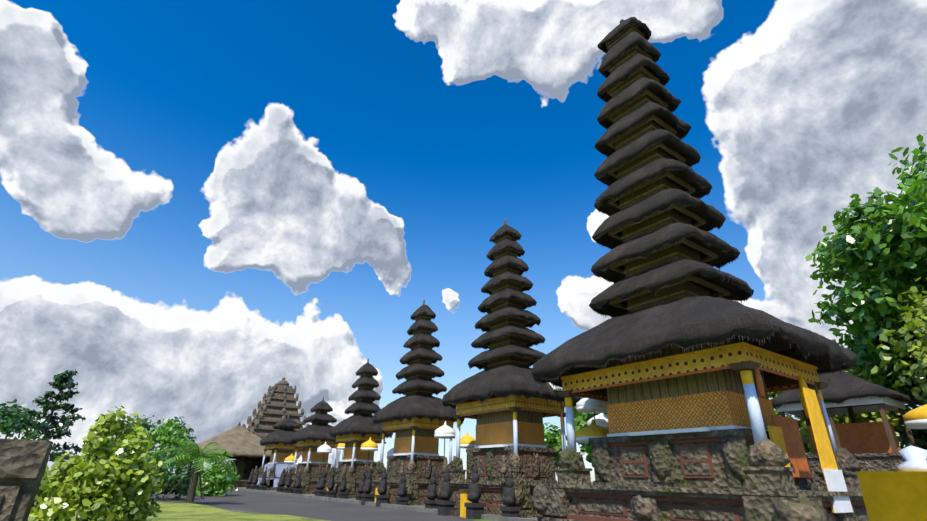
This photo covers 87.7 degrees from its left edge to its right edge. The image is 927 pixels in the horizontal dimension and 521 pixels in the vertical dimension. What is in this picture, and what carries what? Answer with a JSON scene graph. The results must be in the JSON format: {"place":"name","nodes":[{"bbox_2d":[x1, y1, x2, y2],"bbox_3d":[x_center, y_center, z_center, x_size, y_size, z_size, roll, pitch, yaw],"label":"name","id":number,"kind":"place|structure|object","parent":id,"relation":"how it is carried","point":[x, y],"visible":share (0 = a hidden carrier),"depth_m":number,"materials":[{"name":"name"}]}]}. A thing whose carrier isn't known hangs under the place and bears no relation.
{"place":"outdoors","nodes":[
{"label":"outdoors","id":0,"kind":"place"},
{"bbox_2d":[28,470,592,520],"bbox_3d":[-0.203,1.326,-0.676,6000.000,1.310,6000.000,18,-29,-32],"label":"ground","id":1,"kind":"structure","parent":0,"point":[242,504],"depth_m":16.97,"materials":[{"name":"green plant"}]},
{"bbox_2d":[0,399,40,439],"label":"tree","id":2,"kind":"object","parent":1,"relation":"on","point":[11,416],"visible":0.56,"depth_m":33.21,"materials":[{"name":"green plant"}]},
{"bbox_2d":[0,439,52,520],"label":"wall","id":3,"kind":"structure","parent":1,"relation":"on","point":[23,464],"depth_m":6.04,"materials":[{"name":"stone"}]},
{"bbox_2d":[13,433,56,507],"bbox_3d":[-11.450,5.417,12.178,2.117,2.048,2.575,-4,-25,10],"label":"shrub","id":4,"kind":"object","parent":1,"relation":"on","point":[44,495],"visible":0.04,"depth_m":12.53,"materials":[{"name":"green plant"}]},
{"bbox_2d":[14,369,85,461],"bbox_3d":[-25.253,10.227,29.422,4.815,7.332,4.229,5,-25,-8],"label":"tree","id":5,"kind":"object","parent":1,"relation":"on","point":[64,380],"visible":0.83,"depth_m":29.67,"materials":[{"name":"green plant"}]},
{"bbox_2d":[27,406,165,520],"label":"bush","id":6,"kind":"object","parent":1,"relation":"on","point":[102,473],"visible":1,"depth_m":8.00,"materials":[{"name":"green plant"}]},
{"bbox_2d":[105,415,196,463],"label":"tree","id":7,"kind":"object","parent":1,"relation":"on","point":[144,423],"visible":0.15,"depth_m":53.36,"materials":[{"name":"green plant"}]},
{"bbox_2d":[114,418,188,468],"bbox_3d":[-22.714,14.309,35.602,5.590,5.105,6.206,18,-29,-32],"label":"tree","id":8,"kind":"object","parent":1,"relation":"on","point":[169,430],"visible":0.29,"depth_m":35.09,"materials":[{"name":"green plant"}]},
{"bbox_2d":[142,449,194,499],"bbox_3d":[-13.851,9.998,22.457,2.982,2.294,3.727,18,-29,-32],"label":"shrub","id":9,"kind":"object","parent":1,"relation":"on","point":[170,483],"visible":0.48,"depth_m":22.30,"materials":[{"name":"green plant"}]},
{"bbox_2d":[153,436,237,501],"bbox_3d":[-11.020,8.513,19.692,3.376,2.390,3.322,18,-29,-32],"label":"young palm","id":10,"kind":"object","parent":1,"relation":"on","point":[201,460],"visible":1,"depth_m":19.62,"materials":[{"name":"green plant"}]},
{"bbox_2d":[183,462,241,496],"bbox_3d":[-14.617,12.549,27.642,3.092,2.375,3.877,18,-29,-32],"label":"shrub","id":11,"kind":"object","parent":1,"relation":"on","point":[219,480],"visible":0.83,"depth_m":26.98,"materials":[{"name":"green plant"}]},
{"bbox_2d":[179,422,296,486],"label":"bale","id":12,"kind":"object","parent":1,"relation":"on","point":[237,441],"visible":0.35,"depth_m":44.75,"materials":[{"name":"plant"}]},
{"bbox_2d":[228,377,309,478],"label":"stone tower","id":13,"kind":"structure","parent":1,"relation":"on","point":[277,404],"depth_m":52.49,"materials":[{"name":"stone"}]},
{"bbox_2d":[246,415,303,489],"bbox_3d":[-14.550,15.056,38.125,3.644,5.708,4.096,18,-29,-32],"label":"pagoda","id":14,"kind":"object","parent":1,"relation":"on","point":[279,444],"visible":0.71,"depth_m":37.13,"materials":[{"name":"stone"}]},
{"bbox_2d":[284,454,297,469],"bbox_3d":[-12.438,15.126,34.431,0.909,2.618,0.909,18,-29,-32],"label":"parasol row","id":15,"kind":"object","parent":1,"relation":"on","point":[290,459],"visible":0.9,"depth_m":34.46,"materials":[{"name":"yellow fabric"}]},
{"bbox_2d":[276,397,337,493],"bbox_3d":[-10.216,12.445,32.852,3.418,6.287,3.838,18,-29,-32],"label":"pagoda","id":16,"kind":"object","parent":1,"relation":"on","point":[312,438],"visible":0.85,"depth_m":31.86,"materials":[{"name":"stone"}]},
{"bbox_2d":[317,442,331,468],"bbox_3d":[-8.838,13.005,30.222,0.909,3.153,0.909,18,-29,-32],"label":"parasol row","id":17,"kind":"object","parent":1,"relation":"on","point":[325,448],"visible":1,"depth_m":30.36,"materials":[{"name":"white fabric"}]},
{"bbox_2d":[337,443,344,459],"bbox_3d":[-7.842,13.248,31.044,0.909,3.425,0.909,18,-29,-32],"label":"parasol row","id":18,"kind":"object","parent":1,"relation":"on","point":[340,446],"visible":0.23,"depth_m":31.19,"materials":[{"name":"yellow fabric"}]},
{"bbox_2d":[314,358,392,498],"bbox_3d":[-6.167,9.541,28.147,3.265,7.856,3.700,18,-29,-32],"label":"pagoda","id":19,"kind":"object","parent":1,"relation":"on","point":[355,430],"visible":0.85,"depth_m":27.16,"materials":[{"name":"stone"}]},
{"bbox_2d":[360,437,377,478],"bbox_3d":[-5.002,10.818,25.130,0.909,3.090,0.909,18,-29,-32],"label":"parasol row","id":20,"kind":"object","parent":1,"relation":"on","point":[369,445],"visible":0.96,"depth_m":25.28,"materials":[{"name":"yellow fabric"}]},
{"bbox_2d":[355,300,464,506],"bbox_3d":[-2.471,6.543,23.900,3.746,9.962,4.280,18,-29,-32],"label":"pagoda","id":21,"kind":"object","parent":1,"relation":"on","point":[415,416],"visible":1,"depth_m":22.56,"materials":[{"name":"stone"}]},
{"bbox_2d":[434,421,455,473],"bbox_3d":[-0.806,8.419,19.987,0.909,3.384,0.909,18,-29,-32],"label":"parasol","id":22,"kind":"object","parent":1,"relation":"on","point":[444,431],"visible":0.92,"depth_m":20.19,"materials":[{"name":"white fabric"}]},
{"bbox_2d":[460,431,475,477],"bbox_3d":[0.149,8.865,20.520,0.909,3.047,0.909,18,-29,-32],"label":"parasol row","id":23,"kind":"object","parent":1,"relation":"on","point":[467,441],"visible":0.75,"depth_m":20.61,"materials":[{"name":"yellow fabric"}]},
{"bbox_2d":[424,219,579,518],"bbox_3d":[1.513,3.452,19.325,4.290,11.977,4.811,18,-29,-32],"label":"pagoda","id":24,"kind":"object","parent":1,"relation":"on","point":[505,401],"visible":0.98,"depth_m":17.65,"materials":[{"name":"stone"}]},
{"bbox_2d":[544,423,567,474],"bbox_3d":[4.761,14.705,36.288,6.260,6.035,6.857,9,-25,-17],"label":"tree","id":25,"kind":"object","parent":1,"relation":"on","point":[552,441],"visible":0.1,"depth_m":35.15,"materials":[{"name":"green plant"}]},
{"bbox_2d":[549,382,564,449],"bbox_3d":[3.491,6.338,16.856,1.111,4.760,1.111,18,-29,-32],"label":"white parasol","id":26,"kind":"object","parent":1,"relation":"on","point":[557,388],"visible":0.08,"depth_m":17.14,"materials":[{"name":"fabric"}]},
{"bbox_2d":[575,407,593,466],"bbox_3d":[11.066,12.528,32.884,8.093,7.396,8.295,18,-29,-32],"label":"tree","id":27,"kind":"object","parent":1,"relation":"on","point":[582,449],"visible":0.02,"depth_m":31.83,"materials":[{"name":"green plant"}]},
{"bbox_2d":[565,397,607,465],"bbox_3d":[10.028,9.493,27.224,8.488,8.225,8.222,18,-29,-32],"label":"tree","id":28,"kind":"object","parent":1,"relation":"on","point":[585,417],"depth_m":26.79,"materials":[{"name":"green plant"}]},
{"bbox_2d":[575,419,608,442],"bbox_3d":[3.967,6.215,14.316,1.212,2.910,1.212,18,-29,-32],"label":"yellow parasol","id":29,"kind":"object","parent":1,"relation":"on","point":[584,434],"visible":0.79,"depth_m":14.34,"materials":[{"name":"fabric"}]},
{"bbox_2d":[576,398,607,423],"bbox_3d":[4.245,6.101,15.264,1.111,3.910,1.111,18,-29,-32],"label":"white parasol","id":30,"kind":"object","parent":1,"relation":"on","point":[590,406],"visible":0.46,"depth_m":15.49,"materials":[{"name":"fabric"}]},
{"bbox_2d":[587,413,608,428],"bbox_3d":[4.774,6.782,16.201,1.010,3.460,1.010,18,-29,-32],"label":"white parasol","id":31,"kind":"object","parent":1,"relation":"on","point":[601,419],"visible":0.31,"depth_m":16.38,"materials":[{"name":"fabric"}]},
{"bbox_2d":[531,17,868,520],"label":"pagoda","id":32,"kind":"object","parent":1,"relation":"on","point":[681,362],"visible":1,"depth_m":11.84,"materials":[{"name":"stone"}]},
{"bbox_2d":[768,365,908,453],"bbox_3d":[19.922,9.007,27.035,8.087,9.386,7.528,-3,-25,10],"label":"tree","id":33,"kind":"object","parent":1,"relation":"on","point":[876,378],"visible":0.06,"depth_m":25.30,"materials":[{"name":"green plant"}]},
{"bbox_2d":[770,370,916,489],"bbox_3d":[15.703,7.070,19.802,3.481,6.320,4.494,18,-29,-32],"label":"bale","id":34,"kind":"object","parent":1,"relation":"on","point":[871,446],"visible":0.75,"depth_m":19.14,"materials":[{"name":"stone"}]},
{"bbox_2d":[805,133,926,398],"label":"tree","id":35,"kind":"object","parent":1,"relation":"on","point":[879,253],"visible":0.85,"depth_m":24.88,"materials":[{"name":"green plant"}]},
{"bbox_2d":[843,334,926,460],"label":"tree","id":36,"kind":"object","parent":1,"relation":"on","point":[920,437],"visible":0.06,"depth_m":29.08,"materials":[{"name":"green plant"}]},
{"bbox_2d":[856,445,926,520],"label":"offering table","id":37,"kind":"object","parent":1,"relation":"on","point":[901,495],"visible":1,"depth_m":3.37,"materials":[{"name":"yellow fabric"}]},
{"bbox_2d":[868,277,926,404],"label":"tree","id":38,"kind":"object","parent":1,"relation":"on","point":[916,349],"visible":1,"depth_m":19.68,"materials":[{"name":"green plant"}]},
{"bbox_2d":[903,404,926,428],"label":"yellow parasol","id":39,"kind":"object","parent":1,"relation":"on","point":[915,418],"visible":1,"depth_m":10.98,"materials":[{"name":"fabric"}]},
{"bbox_2d":[387,448,393,455],"bbox_3d":[-3.520,10.819,24.668,0.909,2.763,0.909,18,-29,-32],"label":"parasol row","id":40,"kind":"object","parent":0,"point":[390,452],"visible":0.19,"depth_m":24.75,"materials":[{"name":"white fabric"}]},
{"bbox_2d":[0,0,926,481],"label":"sky","id":41,"kind":"structure","parent":0,"point":[205,205],"materials":[{"name":"blue"}]}
]}

